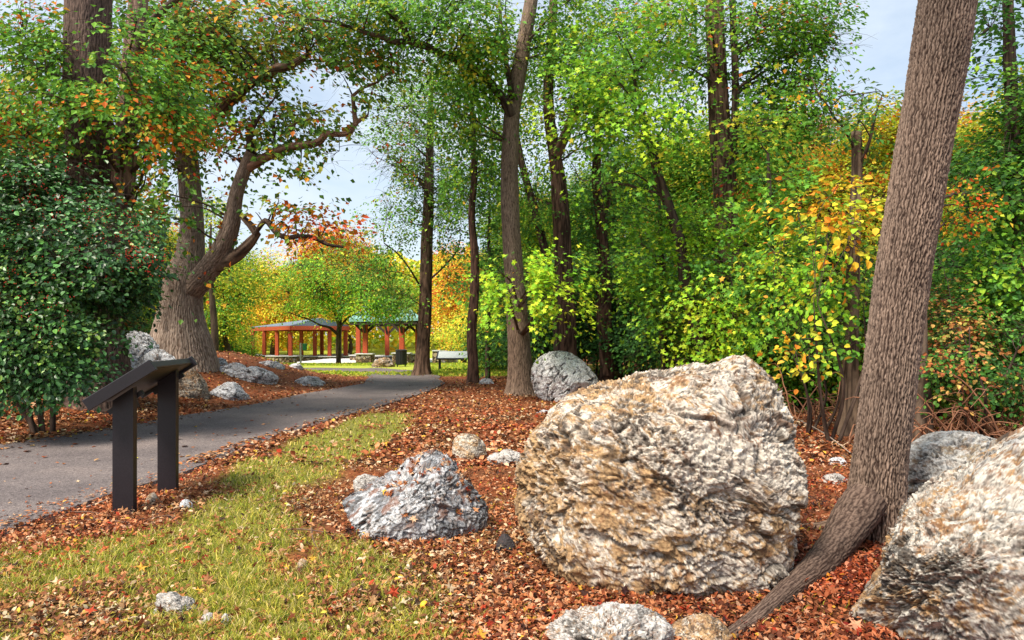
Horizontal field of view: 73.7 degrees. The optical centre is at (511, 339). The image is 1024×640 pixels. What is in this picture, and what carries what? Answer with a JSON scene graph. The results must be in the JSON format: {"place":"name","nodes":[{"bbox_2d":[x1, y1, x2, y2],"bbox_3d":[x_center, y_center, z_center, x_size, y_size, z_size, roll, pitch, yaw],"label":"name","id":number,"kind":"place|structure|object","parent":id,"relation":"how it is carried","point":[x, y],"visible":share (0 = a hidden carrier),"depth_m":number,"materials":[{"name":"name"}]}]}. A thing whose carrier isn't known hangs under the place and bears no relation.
{"place":"outdoors","nodes":[
{"label":"outdoors","id":0,"kind":"place"},
{"bbox_2d":[0,338,1021,639],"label":"ground","id":1,"kind":"structure","parent":0,"point":[292,376],"depth_m":6.76,"materials":[{"name":"plant"}]},
{"bbox_2d":[0,125,195,433],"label":"holly tree","id":2,"kind":"object","parent":1,"relation":"on","point":[48,348],"visible":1,"depth_m":9.22,"materials":[{"name":"green plant"}]},
{"bbox_2d":[0,0,257,413],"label":"twin trunk oak","id":3,"kind":"object","parent":1,"relation":"on","point":[85,101],"visible":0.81,"depth_m":11.07,"materials":[{"name":"green plant"}]},
{"bbox_2d":[122,310,151,334],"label":"woodland shrub","id":4,"kind":"object","parent":1,"relation":"on","point":[138,328],"visible":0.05,"depth_m":25.30,"materials":[{"name":"green plant"}]},
{"bbox_2d":[82,356,197,513],"bbox_3d":[-3.125,0.833,5.832,0.526,1.345,1.170,0,0,-10],"label":"information panel","id":5,"kind":"object","parent":1,"relation":"on","point":[126,391],"visible":0.95,"depth_m":5.45,"materials":[{"name":"brown metal"}]},
{"bbox_2d":[126,331,159,367],"bbox_3d":[-8.673,0.735,16.115,1.283,1.901,1.662,0,0,-31],"label":"rock outcrop","id":6,"kind":"object","parent":1,"relation":"on","point":[142,340],"visible":0.05,"depth_m":15.62,"materials":[{"name":"stone"}]},
{"bbox_2d":[132,348,192,369],"bbox_3d":[-7.808,1.032,15.568,1.601,1.650,1.565,0,0,-40],"label":"rock outcrop","id":7,"kind":"object","parent":1,"relation":"on","point":[158,355],"visible":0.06,"depth_m":15.38,"materials":[{"name":"stone"}]},
{"bbox_2d":[153,591,198,616],"bbox_3d":[-1.694,1.387,3.481,0.239,0.212,0.207,0,0,0],"label":"rock","id":8,"kind":"object","parent":1,"relation":"on","point":[171,600],"visible":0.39,"depth_m":3.43,"materials":[{"name":"stone"}]},
{"bbox_2d":[142,223,217,317],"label":"woodland tree","id":9,"kind":"object","parent":1,"relation":"on","point":[175,235],"visible":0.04,"depth_m":49.96,"materials":[{"name":"green plant"}]},
{"bbox_2d":[179,369,210,398],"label":"rock outcrop","id":10,"kind":"object","parent":1,"relation":"on","point":[192,383],"visible":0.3,"depth_m":14.71,"materials":[{"name":"stone"}]},
{"bbox_2d":[168,185,262,350],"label":"autumn tree","id":11,"kind":"object","parent":1,"relation":"on","point":[214,322],"visible":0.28,"depth_m":35.95,"materials":[{"name":"yellow plant"}]},
{"bbox_2d":[0,368,444,536],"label":"footpath","id":12,"kind":"structure","parent":1,"relation":"on","point":[33,473],"depth_m":9.05,"materials":[{"name":"asphalt"}]},
{"bbox_2d":[210,382,250,400],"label":"rock","id":13,"kind":"object","parent":1,"relation":"on","point":[229,390],"visible":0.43,"depth_m":15.42,"materials":[{"name":"stone"}]},
{"bbox_2d":[219,326,249,354],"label":"woodland shrub","id":14,"kind":"object","parent":1,"relation":"on","point":[232,348],"visible":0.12,"depth_m":54.77,"materials":[{"name":"green plant"}]},
{"bbox_2d":[203,245,287,351],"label":"autumn tree","id":15,"kind":"object","parent":1,"relation":"on","point":[225,323],"visible":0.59,"depth_m":51.98,"materials":[{"name":"green plant"}]},
{"bbox_2d":[220,362,278,384],"bbox_3d":[-7.414,1.129,18.734,2.022,1.016,1.638,0,0,0],"label":"rock outcrop","id":16,"kind":"object","parent":1,"relation":"on","point":[254,374],"visible":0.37,"depth_m":18.17,"materials":[{"name":"stone"}]},
{"bbox_2d":[235,329,265,358],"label":"woodland shrub","id":17,"kind":"object","parent":1,"relation":"on","point":[252,352],"visible":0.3,"depth_m":61.52,"materials":[{"name":"green plant"}]},
{"bbox_2d":[53,0,452,372],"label":"spreading oak","id":18,"kind":"object","parent":1,"relation":"on","point":[183,332],"visible":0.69,"depth_m":16.73,"materials":[{"name":"green plant"}]},
{"bbox_2d":[259,360,284,369],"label":"rock","id":19,"kind":"object","parent":1,"relation":"on","point":[275,364],"visible":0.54,"depth_m":20.83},
{"bbox_2d":[231,246,332,354],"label":"autumn tree","id":20,"kind":"object","parent":1,"relation":"on","point":[267,315],"visible":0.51,"depth_m":72.46,"materials":[{"name":"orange plant"}]},
{"bbox_2d":[250,318,349,362],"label":"long shelter","id":21,"kind":"object","parent":1,"relation":"on","point":[289,327],"visible":0.62,"depth_m":60.37,"materials":[{"name":"wood"}]},
{"bbox_2d":[295,376,325,385],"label":"rock","id":22,"kind":"object","parent":1,"relation":"on","point":[310,380],"visible":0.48,"depth_m":19.73,"materials":[{"name":"stone"}]},
{"bbox_2d":[263,219,386,358],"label":"autumn tree","id":23,"kind":"object","parent":1,"relation":"on","point":[305,251],"visible":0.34,"depth_m":56.81,"materials":[{"name":"orange plant"}]},
{"bbox_2d":[254,244,419,363],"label":"maple","id":24,"kind":"object","parent":1,"relation":"on","point":[356,308],"visible":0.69,"depth_m":38.63,"materials":[{"name":"green plant"}]},
{"bbox_2d":[301,259,379,354],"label":"autumn tree","id":25,"kind":"object","parent":1,"relation":"on","point":[350,344],"visible":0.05,"depth_m":79.12,"materials":[{"name":"green plant"}]},
{"bbox_2d":[353,474,378,491],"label":"rock","id":26,"kind":"object","parent":1,"relation":"on","point":[360,481],"visible":0.38,"depth_m":5.69,"materials":[{"name":"stone"}]},
{"bbox_2d":[297,297,457,362],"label":"pavilion","id":27,"kind":"structure","parent":1,"relation":"on","point":[363,357],"depth_m":48.83,"materials":[{"name":"wood"}]},
{"bbox_2d":[371,357,394,366],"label":"rock","id":28,"kind":"object","parent":1,"relation":"on","point":[383,362],"visible":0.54,"depth_m":34.52,"materials":[{"name":"stone"}]},
{"bbox_2d":[261,356,507,376],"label":"lawn grass","id":29,"kind":"structure","parent":1,"relation":"on","point":[454,369],"depth_m":28.72,"materials":[{"name":"plant"}]},
{"bbox_2d":[395,349,406,366],"bbox_3d":[-5.594,0.976,34.500,0.600,0.925,0.600,0,0,0],"label":"litter bin","id":30,"kind":"object","parent":1,"relation":"on","point":[401,356],"visible":0.99,"depth_m":34.28,"materials":[{"name":"black metal"}]},
{"bbox_2d":[317,58,485,375],"bbox_3d":[-3.997,-4.677,26.092,6.589,12.414,6.490,0,0,-39],"label":"tree","id":31,"kind":"object","parent":1,"relation":"on","point":[422,366],"visible":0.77,"depth_m":25.98,"materials":[{"name":"green plant"}]},
{"bbox_2d":[165,193,639,351],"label":"wood","id":32,"kind":"object","parent":1,"relation":"on","point":[409,334],"depth_m":89.14,"materials":[{"name":"green plant"}]},
{"bbox_2d":[342,449,488,544],"bbox_3d":[-0.694,1.229,4.989,0.938,0.765,0.915,0,0,-41],"label":"boulder","id":33,"kind":"object","parent":1,"relation":"on","point":[429,505],"visible":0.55,"depth_m":4.75,"materials":[{"name":"stone"}]},
{"bbox_2d":[348,447,485,522],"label":"fallen leaves","id":34,"kind":"object","parent":33,"relation":"on","point":[457,510],"visible":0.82,"depth_m":4.94,"materials":[{"name":"plant"}]},
{"bbox_2d":[436,351,466,369],"bbox_3d":[-2.474,0.993,30.000,1.650,0.946,0.697,0,0,0],"label":"information panel","id":35,"kind":"object","parent":1,"relation":"on","point":[447,355],"visible":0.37,"depth_m":29.91,"materials":[{"name":"white metal"}]},
{"bbox_2d":[280,0,629,395],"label":"tall maple","id":36,"kind":"object","parent":1,"relation":"on","point":[514,290],"visible":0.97,"depth_m":16.05,"materials":[{"name":"green plant"}]},
{"bbox_2d":[430,300,483,362],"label":"autumn tree","id":37,"kind":"object","parent":1,"relation":"on","point":[453,335],"visible":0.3,"depth_m":53.75,"materials":[{"name":"yellow plant"}]},
{"bbox_2d":[416,239,498,361],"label":"autumn tree","id":38,"kind":"object","parent":1,"relation":"on","point":[443,311],"visible":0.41,"depth_m":60.55,"materials":[{"name":"orange plant"}]},
{"bbox_2d":[391,37,530,383],"bbox_3d":[-1.496,-3.973,21.333,4.674,10.998,5.685,0,0,0],"label":"slim curved tree","id":39,"kind":"object","parent":1,"relation":"on","point":[472,351],"visible":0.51,"depth_m":21.37,"materials":[{"name":"green plant"}]},
{"bbox_2d":[392,154,539,378],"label":"understory maple","id":40,"kind":"object","parent":1,"relation":"on","point":[486,365],"visible":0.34,"depth_m":23.94,"materials":[{"name":"green plant"}]},
{"bbox_2d":[452,433,486,460],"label":"rock","id":41,"kind":"object","parent":1,"relation":"on","point":[469,446],"visible":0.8,"depth_m":7.81,"materials":[{"name":"stone"}]},
{"bbox_2d":[456,316,502,362],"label":"woodland shrub","id":42,"kind":"object","parent":1,"relation":"on","point":[480,335],"visible":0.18,"depth_m":30.76,"materials":[{"name":"green plant"}]},
{"bbox_2d":[458,207,532,324],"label":"woodland tree","id":43,"kind":"object","parent":1,"relation":"on","point":[484,226],"visible":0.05,"depth_m":41.06,"materials":[{"name":"green plant"}]},
{"bbox_2d":[461,336,533,369],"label":"woodland shrub","id":44,"kind":"object","parent":1,"relation":"on","point":[492,364],"visible":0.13,"depth_m":30.10,"materials":[{"name":"green plant"}]},
{"bbox_2d":[0,406,998,639],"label":"grass","id":45,"kind":"structure","parent":1,"relation":"on","point":[235,583],"depth_m":3.97,"materials":[{"name":"plant"}]},
{"bbox_2d":[487,449,519,465],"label":"rock","id":46,"kind":"object","parent":1,"relation":"on","point":[507,455],"visible":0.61,"depth_m":7.59,"materials":[{"name":"stone"}]},
{"bbox_2d":[494,533,515,554],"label":"rock","id":47,"kind":"object","parent":1,"relation":"on","point":[506,540],"visible":0.51,"depth_m":4.42,"materials":[{"name":"stone"}]},
{"bbox_2d":[0,401,1014,639],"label":"fallen leaves","id":48,"kind":"object","parent":1,"relation":"on","point":[816,630],"visible":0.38,"depth_m":3.76,"materials":[{"name":"brown plant"}]},
{"bbox_2d":[0,351,1020,466],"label":"fallen leaves","id":49,"kind":"object","parent":1,"relation":"on","point":[425,444],"visible":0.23,"depth_m":10.47,"materials":[{"name":"brown plant"}]},
{"bbox_2d":[469,179,553,365],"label":"woodland tree","id":50,"kind":"object","parent":1,"relation":"on","point":[529,248],"visible":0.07,"depth_m":33.62,"materials":[{"name":"green plant"}]},
{"bbox_2d":[451,68,597,350],"bbox_3d":[0.298,-3.583,21.448,4.654,10.199,4.172,0,0,0],"label":"slanting maple","id":51,"kind":"object","parent":1,"relation":"on","point":[543,243],"visible":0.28,"depth_m":20.91,"materials":[{"name":"green plant"}]},
{"bbox_2d":[479,241,596,362],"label":"woodland shrub","id":52,"kind":"object","parent":1,"relation":"on","point":[553,260],"visible":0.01,"depth_m":27.49,"materials":[{"name":"green plant"}]},
{"bbox_2d":[485,287,599,368],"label":"woodland shrub","id":53,"kind":"object","parent":1,"relation":"on","point":[538,346],"visible":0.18,"depth_m":21.83,"materials":[{"name":"green plant"}]},
{"bbox_2d":[531,351,598,401],"bbox_3d":[1.257,0.990,16.032,1.640,1.446,1.571,0,0,0],"label":"boulder","id":54,"kind":"object","parent":1,"relation":"on","point":[556,376],"visible":0.7,"depth_m":15.58,"materials":[{"name":"stone"}]},
{"bbox_2d":[530,160,629,272],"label":"woodland tree","id":55,"kind":"object","parent":1,"relation":"on","point":[571,211],"visible":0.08,"depth_m":31.43,"materials":[{"name":"green plant"}]},
{"bbox_2d":[545,280,622,375],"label":"woodland shrub","id":56,"kind":"object","parent":1,"relation":"on","point":[588,328],"visible":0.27,"depth_m":21.79,"materials":[{"name":"green plant"}]},
{"bbox_2d":[481,0,705,355],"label":"forked maple","id":57,"kind":"object","parent":1,"relation":"on","point":[558,204],"visible":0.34,"depth_m":19.29,"materials":[{"name":"green plant"}]},
{"bbox_2d":[542,601,674,639],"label":"boulder","id":58,"kind":"object","parent":1,"relation":"on","point":[611,620],"visible":0.99,"depth_m":3.05,"materials":[{"name":"stone"}]},
{"bbox_2d":[549,78,677,381],"bbox_3d":[2.840,-3.375,20.641,3.786,9.789,5.403,0,0,-15],"label":"double stemmed maple","id":59,"kind":"object","parent":1,"relation":"on","point":[601,242],"visible":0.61,"depth_m":20.33,"materials":[{"name":"green plant"}]},
{"bbox_2d":[567,150,665,370],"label":"woodland tree","id":60,"kind":"object","parent":1,"relation":"on","point":[590,188],"visible":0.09,"depth_m":29.81,"materials":[{"name":"green plant"}]},
{"bbox_2d":[578,276,674,378],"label":"woodland shrub","id":61,"kind":"object","parent":1,"relation":"on","point":[615,330],"visible":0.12,"depth_m":20.18,"materials":[{"name":"green plant"}]},
{"bbox_2d":[575,262,680,374],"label":"woodland shrub","id":62,"kind":"object","parent":1,"relation":"on","point":[612,306],"visible":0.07,"depth_m":21.46,"materials":[{"name":"green plant"}]},
{"bbox_2d":[526,0,755,363],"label":"understory maple","id":63,"kind":"object","parent":1,"relation":"on","point":[643,132],"visible":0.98,"depth_m":13.70,"materials":[{"name":"green plant"}]},
{"bbox_2d":[593,138,714,272],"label":"woodland tree","id":64,"kind":"object","parent":1,"relation":"on","point":[643,185],"visible":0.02,"depth_m":27.64,"materials":[{"name":"green plant"}]},
{"bbox_2d":[571,176,745,369],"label":"understory maple","id":65,"kind":"object","parent":1,"relation":"on","point":[643,282],"visible":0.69,"depth_m":15.50,"materials":[{"name":"green plant"}]},
{"bbox_2d":[602,286,714,375],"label":"woodland shrub","id":66,"kind":"object","parent":1,"relation":"on","point":[649,351],"visible":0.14,"depth_m":18.32,"materials":[{"name":"green plant"}]},
{"bbox_2d":[514,354,808,599],"bbox_3d":[0.913,0.898,4.378,1.804,1.604,1.650,0,0,0],"label":"boulder","id":67,"kind":"object","parent":1,"relation":"on","point":[691,478],"visible":0.89,"depth_m":3.70,"materials":[{"name":"stone"}]},
{"bbox_2d":[617,96,768,267],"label":"woodland tree","id":68,"kind":"object","parent":1,"relation":"on","point":[683,193],"visible":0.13,"depth_m":26.34,"materials":[{"name":"green plant"}]},
{"bbox_2d":[642,284,753,369],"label":"woodland shrub","id":69,"kind":"object","parent":1,"relation":"on","point":[674,351],"visible":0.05,"depth_m":16.27,"materials":[{"name":"green plant"}]},
{"bbox_2d":[671,613,732,639],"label":"rock","id":70,"kind":"object","parent":1,"relation":"on","point":[693,626],"visible":0.91,"depth_m":3.10,"materials":[{"name":"stone"}]},
{"bbox_2d":[658,87,825,276],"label":"woodland tree","id":71,"kind":"object","parent":1,"relation":"on","point":[707,139],"visible":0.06,"depth_m":25.00,"materials":[{"name":"green plant"}]},
{"bbox_2d":[613,0,877,368],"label":"broad trunk maple","id":72,"kind":"object","parent":1,"relation":"on","point":[818,42],"visible":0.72,"depth_m":15.19,"materials":[{"name":"green plant"}]},
{"bbox_2d":[658,276,839,411],"bbox_3d":[4.985,0.041,14.366,4.334,2.924,3.746,0,0,42],"label":"woodland shrub","id":73,"kind":"object","parent":1,"relation":"on","point":[791,381],"visible":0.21,"depth_m":13.40,"materials":[{"name":"green plant"}]},
{"bbox_2d":[651,221,847,320],"bbox_3d":[7.011,-0.856,19.110,6.462,4.871,5.189,0,0,-4],"label":"woodland shrub","id":74,"kind":"object","parent":1,"relation":"on","point":[753,254],"depth_m":18.22,"materials":[{"name":"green plant"}]},
{"bbox_2d":[684,60,873,387],"bbox_3d":[4.951,-1.787,13.208,3.338,6.608,4.021,0,0,0],"label":"understory maple","id":75,"kind":"object","parent":1,"relation":"on","point":[768,193],"visible":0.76,"depth_m":12.71,"materials":[{"name":"green plant"}]},
{"bbox_2d":[705,282,863,408],"bbox_3d":[5.362,0.062,13.451,3.052,2.866,3.801,0,0,9],"label":"woodland shrub","id":76,"kind":"object","parent":1,"relation":"on","point":[772,340],"visible":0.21,"depth_m":12.77,"materials":[{"name":"green plant"}]},
{"bbox_2d":[711,137,875,264],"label":"woodland tree","id":77,"kind":"object","parent":1,"relation":"on","point":[816,185],"visible":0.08,"depth_m":21.85,"materials":[{"name":"green plant"}]},
{"bbox_2d":[748,307,840,412],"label":"woodland shrub","id":78,"kind":"object","parent":1,"relation":"on","point":[815,392],"visible":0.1,"depth_m":13.27,"materials":[{"name":"green plant"}]},
{"bbox_2d":[773,363,840,423],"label":"bramble","id":79,"kind":"object","parent":1,"relation":"on","point":[814,410],"visible":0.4,"depth_m":11.63,"materials":[{"name":"brown plant"}]},
{"bbox_2d":[752,217,873,391],"bbox_3d":[8.342,-0.700,18.126,4.884,4.585,6.082,0,0,-18],"label":"woodland shrub","id":80,"kind":"object","parent":1,"relation":"on","point":[840,254],"depth_m":17.06,"materials":[{"name":"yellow plant"}]},
{"bbox_2d":[748,165,886,442],"bbox_3d":[4.222,-0.424,9.260,2.331,3.825,2.210,0,0,0],"label":"yellow sapling","id":81,"kind":"object","parent":1,"relation":"on","point":[838,227],"visible":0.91,"depth_m":9.13,"materials":[{"name":"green plant"}]},
{"bbox_2d":[731,216,928,435],"bbox_3d":[4.868,-0.196,10.297,2.940,3.364,2.585,0,0,0],"label":"green sapling","id":82,"kind":"object","parent":1,"relation":"on","point":[824,299],"visible":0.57,"depth_m":9.90,"materials":[{"name":"green plant"}]},
{"bbox_2d":[819,473,847,483],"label":"rock","id":83,"kind":"object","parent":1,"relation":"on","point":[834,477],"visible":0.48,"depth_m":6.64,"materials":[{"name":"stone"}]},
{"bbox_2d":[789,146,887,261],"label":"woodland tree","id":84,"kind":"object","parent":1,"relation":"on","point":[833,172],"visible":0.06,"depth_m":23.27,"materials":[{"name":"green plant"}]},
{"bbox_2d":[797,67,903,436],"bbox_3d":[4.833,-1.089,9.646,1.471,5.280,1.552,0,0,-41],"label":"snag","id":85,"kind":"object","parent":1,"relation":"on","point":[859,154],"visible":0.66,"depth_m":9.80,"materials":[{"name":"brown plant"}]},
{"bbox_2d":[728,0,977,639],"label":"leaning tree","id":86,"kind":"object","parent":1,"relation":"on","point":[870,502],"visible":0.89,"depth_m":4.60,"materials":[{"name":"brown plant"}]},
{"bbox_2d":[759,233,955,393],"bbox_3d":[8.484,-0.553,17.170,6.304,4.253,5.449,0,0,24],"label":"woodland shrub","id":87,"kind":"object","parent":1,"relation":"on","point":[823,244],"visible":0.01,"depth_m":17.06,"materials":[{"name":"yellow plant"}]},
{"bbox_2d":[767,264,956,400],"bbox_3d":[6.889,-0.047,13.573,4.181,3.152,3.358,0,0,-2],"label":"woodland shrub","id":88,"kind":"object","parent":1,"relation":"on","point":[868,285],"visible":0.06,"depth_m":12.95,"materials":[{"name":"green plant"}]},
{"bbox_2d":[795,85,996,256],"bbox_3d":[12.312,-3.296,21.966,6.710,9.786,6.761,0,0,31],"label":"woodland tree","id":89,"kind":"object","parent":1,"relation":"on","point":[884,125],"visible":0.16,"depth_m":21.78,"materials":[{"name":"green plant"}]},
{"bbox_2d":[834,275,1014,421],"bbox_3d":[7.581,0.059,12.950,3.746,2.924,4.334,0,0,-33],"label":"woodland shrub","id":90,"kind":"object","parent":1,"relation":"on","point":[942,404],"visible":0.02,"depth_m":11.73,"materials":[{"name":"green plant"}]},
{"bbox_2d":[845,388,1007,446],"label":"bramble","id":91,"kind":"object","parent":1,"relation":"on","point":[938,424],"visible":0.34,"depth_m":9.01,"materials":[{"name":"brown plant"}]},
{"bbox_2d":[863,229,1003,288],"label":"woodland shrub","id":92,"kind":"object","parent":1,"relation":"on","point":[951,263],"depth_m":14.97,"materials":[{"name":"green plant"}]},
{"bbox_2d":[849,426,1023,639],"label":"boulder","id":93,"kind":"object","parent":1,"relation":"on","point":[951,567],"visible":0.95,"depth_m":2.94,"materials":[{"name":"stone"}]},
{"bbox_2d":[883,110,991,236],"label":"woodland tree","id":94,"kind":"object","parent":1,"relation":"on","point":[957,129],"visible":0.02,"depth_m":23.71,"materials":[{"name":"orange plant"}]},
{"bbox_2d":[861,285,1014,412],"bbox_3d":[7.671,0.264,12.356,2.983,2.490,3.364,0,0,11],"label":"woodland shrub","id":95,"kind":"object","parent":1,"relation":"on","point":[947,333],"visible":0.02,"depth_m":11.63,"materials":[{"name":"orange plant"}]},
{"bbox_2d":[907,430,995,497],"bbox_3d":[3.621,1.235,5.513,1.141,1.021,1.051,0,0,0],"label":"boulder","id":96,"kind":"object","parent":1,"relation":"on","point":[933,454],"visible":0.2,"depth_m":5.26,"materials":[{"name":"stone"}]},
{"bbox_2d":[912,165,1012,439],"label":"sapling","id":97,"kind":"object","parent":1,"relation":"on","point":[918,417],"visible":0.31,"depth_m":9.89,"materials":[{"name":"brown plant"}]},
{"bbox_2d":[913,373,1023,438],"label":"bramble","id":98,"kind":"object","parent":1,"relation":"on","point":[993,421],"visible":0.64,"depth_m":8.85,"materials":[{"name":"brown plant"}]},
{"bbox_2d":[917,236,1023,437],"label":"brushy shrub","id":99,"kind":"object","parent":1,"relation":"on","point":[959,333],"visible":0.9,"depth_m":9.17,"materials":[{"name":"green plant"}]},
{"bbox_2d":[937,122,1003,253],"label":"woodland tree","id":100,"kind":"object","parent":1,"relation":"on","point":[966,152],"visible":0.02,"depth_m":21.70,"materials":[{"name":"green plant"}]},
{"bbox_2d":[929,253,1019,410],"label":"woodland shrub","id":101,"kind":"object","parent":1,"relation":"on","point":[957,283],"visible":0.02,"depth_m":12.35,"materials":[{"name":"green plant"}]},
{"bbox_2d":[929,0,1023,420],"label":"dark leafy tree","id":102,"kind":"object","parent":1,"relation":"on","point":[999,275],"visible":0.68,"depth_m":10.96,"materials":[{"name":"green plant"}]},
{"bbox_2d":[932,344,1023,431],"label":"bramble","id":103,"kind":"object","parent":1,"relation":"on","point":[979,406],"visible":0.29,"depth_m":9.33,"materials":[{"name":"brown plant"}]},
{"bbox_2d":[957,93,1001,126],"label":"woodland tree","id":104,"kind":"object","parent":1,"relation":"on","point":[964,113],"depth_m":30.81,"materials":[{"name":"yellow plant"}]},
{"bbox_2d":[946,241,1023,402],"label":"woodland shrub","id":105,"kind":"object","parent":1,"relation":"on","point":[1012,349],"visible":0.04,"depth_m":11.16,"materials":[{"name":"green plant"}]},
{"bbox_2d":[947,59,1023,243],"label":"woodland tree","id":106,"kind":"object","parent":1,"relation":"on","point":[978,126],"visible":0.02,"depth_m":21.27,"materials":[{"name":"orange plant"}]},
{"bbox_2d":[0,0,1023,337],"label":"sky","id":107,"kind":"structure","parent":0,"point":[891,22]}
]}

